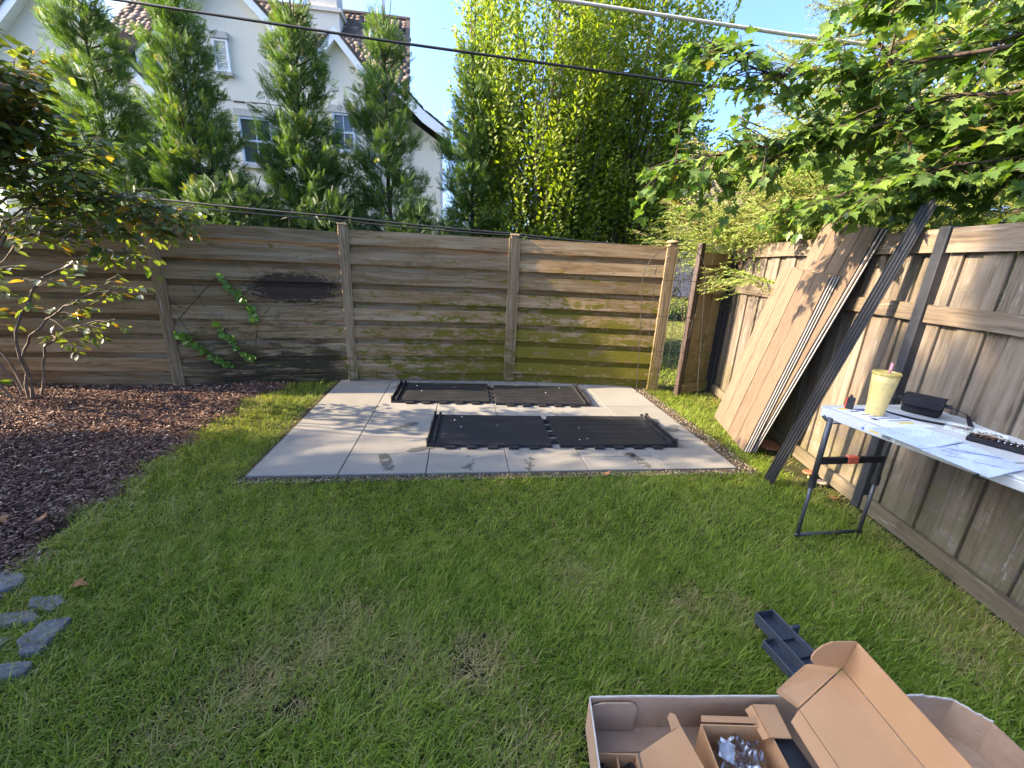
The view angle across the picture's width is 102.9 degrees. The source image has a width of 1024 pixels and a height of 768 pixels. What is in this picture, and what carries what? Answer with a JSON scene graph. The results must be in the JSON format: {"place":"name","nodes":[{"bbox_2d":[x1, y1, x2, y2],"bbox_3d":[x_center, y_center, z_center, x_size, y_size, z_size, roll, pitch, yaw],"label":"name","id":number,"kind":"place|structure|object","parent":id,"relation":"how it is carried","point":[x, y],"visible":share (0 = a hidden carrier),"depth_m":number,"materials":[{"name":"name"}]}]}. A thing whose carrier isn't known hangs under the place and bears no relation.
{"place":"outdoors","nodes":[
{"label":"outdoors","id":0,"kind":"place"},
{"bbox_2d":[0,380,290,573],"bbox_3d":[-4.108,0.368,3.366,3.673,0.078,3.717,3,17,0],"label":"mulch","id":1,"kind":"object","parent":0,"point":[33,425],"visible":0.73,"depth_m":3.30,"materials":[{"name":"brown wood"}]},
{"bbox_2d":[0,514,10,522],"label":"dead leaf","id":2,"kind":"object","parent":1,"relation":"on","point":[4,517],"visible":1,"depth_m":2.25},
{"bbox_2d":[33,512,46,520],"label":"dead leaf","id":3,"kind":"object","parent":1,"relation":"on","point":[44,515],"visible":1,"depth_m":2.28,"materials":[{"name":"brown plant"}]},
{"bbox_2d":[0,28,213,398],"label":"broadleaf shrub","id":4,"kind":"object","parent":1,"relation":"on","point":[20,133],"visible":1,"depth_m":3.19,"materials":[{"name":"green plant"}]},
{"bbox_2d":[111,0,848,104],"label":"overhead cable","id":5,"kind":"object","parent":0,"point":[412,44],"visible":0.73,"depth_m":5.02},
{"bbox_2d":[246,380,735,477],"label":"patio","id":6,"kind":"structure","parent":0,"point":[357,428],"depth_m":3.43,"materials":[{"name":"grey concrete"}]},
{"bbox_2d":[391,379,492,403],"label":"floor panel","id":7,"kind":"structure","parent":6,"relation":"on","point":[405,392],"depth_m":4.61,"materials":[{"name":"black plastic"}]},
{"bbox_2d":[426,411,554,448],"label":"floor panel","id":8,"kind":"structure","parent":6,"relation":"on","point":[481,431],"depth_m":3.63,"materials":[{"name":"black plastic"}]},
{"bbox_2d":[490,384,590,406],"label":"floor panel","id":9,"kind":"structure","parent":6,"relation":"on","point":[539,396],"depth_m":4.67,"materials":[{"name":"black plastic"}]},
{"bbox_2d":[544,413,677,448],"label":"floor panel","id":10,"kind":"structure","parent":6,"relation":"on","point":[641,431],"depth_m":3.74,"materials":[{"name":"black plastic"}]},
{"bbox_2d":[0,0,1017,254],"label":"sky","id":11,"kind":"structure","parent":0,"point":[431,70],"materials":[{"name":"blue"}]},
{"bbox_2d":[0,378,1023,767],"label":"lawn","id":12,"kind":"structure","parent":0,"point":[794,468],"depth_m":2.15,"materials":[{"name":"plant"}]},
{"bbox_2d":[0,636,12,650],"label":"border stone","id":13,"kind":"object","parent":12,"relation":"on","point":[5,643],"visible":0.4,"depth_m":1.59,"materials":[{"name":"grey stone"}]},
{"bbox_2d":[0,571,26,595],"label":"border stone","id":14,"kind":"object","parent":12,"relation":"on","point":[4,587],"visible":0.62,"depth_m":1.85,"materials":[{"name":"grey stone"}]},
{"bbox_2d":[0,661,35,684],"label":"border stone","id":15,"kind":"object","parent":12,"relation":"on","point":[20,669],"visible":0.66,"depth_m":1.48,"materials":[{"name":"grey stone"}]},
{"bbox_2d":[0,609,39,631],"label":"border stone","id":16,"kind":"object","parent":12,"relation":"on","point":[9,618],"visible":0.57,"depth_m":1.68,"materials":[{"name":"grey stone"}]},
{"bbox_2d":[16,617,71,660],"bbox_3d":[-1.863,1.020,1.615,0.122,0.082,0.172,-2,17,-14],"label":"border stone","id":17,"kind":"object","parent":12,"relation":"on","point":[26,646],"visible":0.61,"depth_m":1.60,"materials":[{"name":"grey stone"}]},
{"bbox_2d":[27,594,65,613],"bbox_3d":[-2.016,0.969,1.773,0.159,0.073,0.088,3,17,0],"label":"border stone","id":18,"kind":"object","parent":12,"relation":"on","point":[56,601],"visible":0.56,"depth_m":1.76,"materials":[{"name":"grey stone"}]},
{"bbox_2d":[72,577,89,586],"bbox_3d":[-1.960,0.905,1.846,0.058,0.027,0.057,10,18,22],"label":"dead leaf","id":19,"kind":"object","parent":12,"relation":"on","point":[79,581],"visible":1,"depth_m":1.85,"materials":[{"name":"brown plant"}]},
{"bbox_2d":[673,243,732,395],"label":"gate panel","id":20,"kind":"structure","parent":12,"relation":"on","point":[688,371],"depth_m":5.02,"materials":[{"name":"wood"}]},
{"bbox_2d":[760,440,779,450],"bbox_3d":[2.333,0.565,3.706,0.170,0.050,0.167,-3,25,2],"label":"mushroom","id":21,"kind":"object","parent":12,"relation":"on","point":[769,445],"visible":0.92,"depth_m":3.68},
{"bbox_2d":[714,266,832,451],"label":"wall panel","id":22,"kind":"structure","parent":12,"relation":"on","point":[792,304],"depth_m":3.52,"materials":[{"name":"brown wood"}]},
{"bbox_2d":[746,267,836,451],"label":"wall panel","id":23,"kind":"structure","parent":12,"relation":"on","point":[798,350],"depth_m":3.21,"materials":[{"name":"brown wood"}]},
{"bbox_2d":[748,266,839,452],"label":"wall panel","id":24,"kind":"structure","parent":12,"relation":"on","point":[801,349],"depth_m":3.22,"materials":[{"name":"brown wood"}]},
{"bbox_2d":[754,610,836,686],"bbox_3d":[1.121,1.057,1.638,0.188,0.059,0.310,-1,17,-11],"label":"black bracket","id":25,"kind":"object","parent":12,"relation":"on","point":[787,648],"visible":0.73,"depth_m":1.66,"materials":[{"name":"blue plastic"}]},
{"bbox_2d":[585,694,1023,767],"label":"cardboard tray","id":26,"kind":"object","parent":12,"relation":"on","point":[614,723],"visible":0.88,"depth_m":1.36,"materials":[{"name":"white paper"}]},
{"bbox_2d":[598,713,703,767],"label":"hardware box","id":27,"kind":"object","parent":26,"relation":"on","point":[673,748],"visible":0.88,"depth_m":1.23,"materials":[{"name":"brown cardboard"}]},
{"bbox_2d":[694,715,788,767],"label":"parts box","id":28,"kind":"object","parent":26,"relation":"in","point":[707,752],"visible":0.84,"depth_m":1.29,"materials":[{"name":"brown cardboard"}]},
{"bbox_2d":[709,733,768,767],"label":"plastic bag","id":29,"kind":"object","parent":28,"relation":"in","point":[726,750],"visible":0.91,"depth_m":1.26,"materials":[{"name":"clear plastic"}]},
{"bbox_2d":[745,704,812,767],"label":"wrapped black part","id":30,"kind":"object","parent":26,"relation":"in","point":[770,720],"visible":0.8,"depth_m":1.27,"materials":[{"name":"cardboard"}]},
{"bbox_2d":[777,641,972,767],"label":"cardboard cover","id":31,"kind":"object","parent":26,"relation":"on","point":[849,725],"visible":1,"depth_m":1.22,"materials":[{"name":"brown cardboard"}]},
{"bbox_2d":[802,469,811,477],"bbox_3d":[2.337,0.711,3.214,0.090,0.055,0.089,-1,10,1],"label":"mushroom","id":32,"kind":"object","parent":12,"relation":"on","point":[807,471],"visible":0.79,"depth_m":3.21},
{"bbox_2d":[751,222,882,451],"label":"wall panel","id":33,"kind":"structure","parent":12,"relation":"on","point":[844,257],"depth_m":3.06,"materials":[{"name":"brown wood"}]},
{"bbox_2d":[754,221,886,452],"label":"wall panel","id":34,"kind":"structure","parent":12,"relation":"on","point":[868,258],"depth_m":3.00,"materials":[{"name":"brown wood"}]},
{"bbox_2d":[817,479,827,486],"bbox_3d":[2.328,0.754,3.079,0.080,0.050,0.079,5,12,-1],"label":"mushroom","id":35,"kind":"object","parent":12,"relation":"on","point":[821,482],"visible":0.94,"depth_m":3.06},
{"bbox_2d":[763,204,924,480],"bbox_3d":[2.182,-0.164,2.768,0.025,1.993,0.019,-2,27,-40],"label":"channel bar","id":36,"kind":"object","parent":12,"relation":"on","point":[921,207],"visible":0.98,"depth_m":2.70,"materials":[{"name":"black metal"}]},
{"bbox_2d":[765,201,930,481],"bbox_3d":[2.195,-0.166,2.753,0.025,2.013,0.018,-2,27,-40],"label":"channel bar","id":37,"kind":"object","parent":12,"relation":"on","point":[921,214],"visible":0.91,"depth_m":2.69,"materials":[{"name":"black metal"}]},
{"bbox_2d":[767,199,936,483],"bbox_3d":[2.207,-0.165,2.738,0.025,2.028,0.018,-2,27,-40],"label":"channel bar","id":38,"kind":"object","parent":12,"relation":"on","point":[860,325],"visible":0.86,"depth_m":2.67,"materials":[{"name":"black metal"}]},
{"bbox_2d":[770,204,937,484],"bbox_3d":[2.211,-0.146,2.727,0.025,2.003,0.021,-2,27,-40],"label":"channel bar","id":39,"kind":"object","parent":12,"relation":"on","point":[893,276],"visible":1,"depth_m":2.66,"materials":[{"name":"black metal"}]},
{"bbox_2d":[707,222,1023,635],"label":"side fence","id":40,"kind":"object","parent":12,"relation":"on","point":[961,527],"visible":0.62,"depth_m":2.34,"materials":[{"name":"brown wood"}]},
{"bbox_2d":[794,405,1023,536],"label":"folding table","id":41,"kind":"object","parent":12,"relation":"on","point":[857,417],"visible":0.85,"depth_m":2.15,"materials":[{"name":"white plastic"}]},
{"bbox_2d":[864,363,902,416],"bbox_3d":[1.946,0.027,2.148,0.121,0.281,0.121,3,17,0],"label":"tumbler","id":42,"kind":"object","parent":41,"relation":"on","point":[883,386],"visible":1,"depth_m":2.12,"materials":[{"name":"yellow plastic"}]},
{"bbox_2d":[867,425,965,447],"bbox_3d":[1.866,0.237,1.894,0.291,0.015,0.218,-2,17,-15],"label":"instruction sheet","id":43,"kind":"object","parent":41,"relation":"on","point":[916,436],"visible":1,"depth_m":1.88,"materials":[{"name":"paper"}]},
{"bbox_2d":[886,391,974,429],"bbox_3d":[2.193,0.104,2.164,0.224,0.148,0.392,-10,21,-36],"label":"black pouch","id":44,"kind":"object","parent":41,"relation":"on","point":[924,404],"visible":0.88,"depth_m":2.17,"materials":[{"name":"fabric"}]},
{"bbox_2d":[921,443,1023,477],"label":"instruction sheet","id":45,"kind":"object","parent":41,"relation":"on","point":[977,460],"visible":1,"depth_m":1.67,"materials":[{"name":"paper"}]},
{"bbox_2d":[946,425,1002,438],"bbox_3d":[2.217,0.232,1.955,0.087,0.024,0.202,-10,21,-36],"label":"clear case","id":46,"kind":"object","parent":41,"relation":"on","point":[966,431],"visible":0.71,"depth_m":1.97,"materials":[{"name":"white plastic"}]},
{"bbox_2d":[965,431,1023,454],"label":"bit case","id":47,"kind":"object","parent":41,"relation":"on","point":[996,442],"visible":1,"depth_m":1.82,"materials":[{"name":"black plastic"}]},
{"bbox_2d":[658,320,684,386],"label":"grass","id":48,"kind":"structure","parent":0,"point":[664,358],"depth_m":7.66,"materials":[{"name":"green plant"}]},
{"bbox_2d":[658,299,1000,386],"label":"ground","id":49,"kind":"structure","parent":0,"point":[670,379],"depth_m":7.80,"materials":[{"name":"green plant"}]},
{"bbox_2d":[7,0,190,219],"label":"arborvitae","id":50,"kind":"object","parent":49,"relation":"on","point":[96,99],"visible":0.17,"depth_m":5.65,"materials":[{"name":"green plant"}]},
{"bbox_2d":[60,167,182,220],"bbox_3d":[-5.418,-1.750,5.882,2.183,2.472,1.376,3,17,0],"label":"evergreen bush","id":51,"kind":"object","parent":49,"relation":"on","point":[89,207],"visible":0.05,"depth_m":5.51,"materials":[{"name":"green plant"}]},
{"bbox_2d":[89,0,280,225],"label":"arborvitae","id":52,"kind":"object","parent":49,"relation":"on","point":[171,154],"visible":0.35,"depth_m":5.63,"materials":[{"name":"green plant"}]},
{"bbox_2d":[0,0,450,234],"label":"white house","id":53,"kind":"structure","parent":49,"relation":"on","point":[239,45],"depth_m":10.75,"materials":[{"name":"paint"}]},
{"bbox_2d":[233,108,275,168],"bbox_3d":[-6.863,-6.573,10.988,0.980,1.400,0.140,0,17,-8],"label":"window","id":54,"kind":"structure","parent":53,"relation":"in","point":[244,115],"depth_m":10.94,"materials":[{"name":"white glass"}]},
{"bbox_2d":[328,104,355,155],"bbox_3d":[-4.580,-6.903,11.136,0.740,1.190,0.140,0,17,-8],"label":"window","id":55,"kind":"structure","parent":53,"relation":"in","point":[342,116],"depth_m":11.10,"materials":[{"name":"white glass"}]},
{"bbox_2d":[169,167,293,228],"bbox_3d":[-3.914,-1.731,5.903,2.157,2.561,1.428,3,17,0],"label":"evergreen bush","id":56,"kind":"object","parent":49,"relation":"on","point":[243,196],"visible":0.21,"depth_m":5.54,"materials":[{"name":"green plant"}]},
{"bbox_2d":[240,0,373,231],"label":"arborvitae","id":57,"kind":"object","parent":49,"relation":"on","point":[296,130],"visible":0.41,"depth_m":5.79,"materials":[{"name":"green plant"}]},
{"bbox_2d":[287,185,374,231],"bbox_3d":[-2.637,-1.633,6.057,1.754,2.399,1.366,3,17,0],"label":"evergreen bush","id":58,"kind":"object","parent":49,"relation":"on","point":[316,224],"visible":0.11,"depth_m":5.71,"materials":[{"name":"green plant"}]},
{"bbox_2d":[0,216,679,390],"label":"back fence","id":59,"kind":"object","parent":49,"relation":"on","point":[419,306],"visible":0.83,"depth_m":4.77,"materials":[{"name":"brown wood"}]},
{"bbox_2d":[168,273,341,383],"bbox_3d":[-2.836,-0.590,4.569,1.690,1.236,0.116,-2,17,-15],"label":"creeping vine","id":60,"kind":"object","parent":59,"relation":"attached to","point":[253,316],"visible":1,"depth_m":4.50,"materials":[{"name":"green plant"}]},
{"bbox_2d":[0,187,685,250],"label":"cable","id":61,"kind":"object","parent":59,"relation":"attached to","point":[376,220],"visible":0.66,"depth_m":4.97,"materials":[{"name":"black rubber"}]},
{"bbox_2d":[0,192,685,255],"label":"cable","id":62,"kind":"object","parent":59,"relation":"attached to","point":[367,223],"visible":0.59,"depth_m":4.97,"materials":[{"name":"black rubber"}]},
{"bbox_2d":[337,0,439,233],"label":"arborvitae","id":63,"kind":"object","parent":49,"relation":"on","point":[393,153],"visible":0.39,"depth_m":6.00,"materials":[{"name":"green plant"}]},
{"bbox_2d":[378,189,467,235],"bbox_3d":[-1.320,-1.630,6.219,1.797,2.413,1.410,3,17,0],"label":"evergreen bush","id":64,"kind":"object","parent":49,"relation":"on","point":[420,205],"visible":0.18,"depth_m":5.82,"materials":[{"name":"green plant"}]},
{"bbox_2d":[429,0,517,237],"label":"arborvitae","id":65,"kind":"object","parent":49,"relation":"on","point":[464,180],"visible":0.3,"depth_m":6.19,"materials":[{"name":"green plant"}]},
{"bbox_2d":[226,381,762,485],"bbox_3d":[-0.107,0.335,4.177,3.930,0.030,2.530,1,17,-7],"label":"soil edging","id":66,"kind":"object","parent":49,"relation":"on","point":[323,395],"visible":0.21,"depth_m":3.13,"materials":[{"name":"grey gravel"}]},
{"bbox_2d":[636,245,705,394],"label":"wire arch","id":67,"kind":"structure","parent":66,"relation":"on","point":[662,316],"depth_m":4.80,"materials":[{"name":"black metal"}]},
{"bbox_2d":[675,263,695,357],"bbox_3d":[2.022,-0.854,4.801,0.299,1.105,0.082,3,17,0],"label":"dead vine","id":68,"kind":"object","parent":67,"relation":"attached to","point":[683,316],"visible":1,"depth_m":4.81,"materials":[{"name":"brown plant"}]},
{"bbox_2d":[441,0,658,242],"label":"hornbeam tree","id":69,"kind":"object","parent":49,"relation":"on","point":[545,167],"visible":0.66,"depth_m":6.10,"materials":[{"name":"green plant"}]},
{"bbox_2d":[544,0,742,295],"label":"hornbeam tree","id":70,"kind":"object","parent":49,"relation":"on","point":[675,104],"visible":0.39,"depth_m":6.33,"materials":[{"name":"green plant"}]},
{"bbox_2d":[668,305,686,320],"bbox_3d":[5.213,-2.176,12.430,2.500,0.552,0.642,1,17,-5],"label":"clipped hedge","id":71,"kind":"object","parent":49,"relation":"on","point":[672,316],"visible":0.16,"depth_m":12.34,"materials":[{"name":"green plant"}]},
{"bbox_2d":[636,149,801,303],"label":"brick house","id":72,"kind":"structure","parent":49,"relation":"on","point":[684,286],"depth_m":16.47,"materials":[{"name":"brown brick"}]},
{"bbox_2d":[628,0,1023,244],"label":"maple tree","id":73,"kind":"object","parent":49,"relation":"on","point":[906,173],"visible":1,"depth_m":2.46,"materials":[{"name":"green plant"}]},
{"bbox_2d":[629,0,1023,329],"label":"maple tree","id":74,"kind":"object","parent":49,"relation":"on","point":[799,185],"visible":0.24,"depth_m":4.23,"materials":[{"name":"green plant"}]},
{"bbox_2d":[549,0,1002,62],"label":"overhead cable","id":75,"kind":"object","parent":74,"relation":"attached to","point":[694,20],"visible":0.73,"depth_m":4.50,"materials":[{"name":"black rubber"}]},
{"bbox_2d":[860,0,1023,362],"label":"hornbeam tree","id":76,"kind":"object","parent":49,"relation":"on","point":[957,25],"visible":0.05,"depth_m":3.64,"materials":[{"name":"green plant"}]},
{"bbox_2d":[911,1,1022,293],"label":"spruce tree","id":77,"kind":"object","parent":49,"relation":"on","point":[977,98],"depth_m":4.39,"materials":[{"name":"green plant"}]},
{"bbox_2d":[844,395,855,409],"bbox_3d":[1.861,0.098,2.245,0.039,0.079,0.024,17,22,39],"label":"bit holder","id":78,"kind":"object","parent":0,"point":[850,402],"visible":1,"depth_m":2.24,"materials":[{"name":"black plastic"}]}
]}

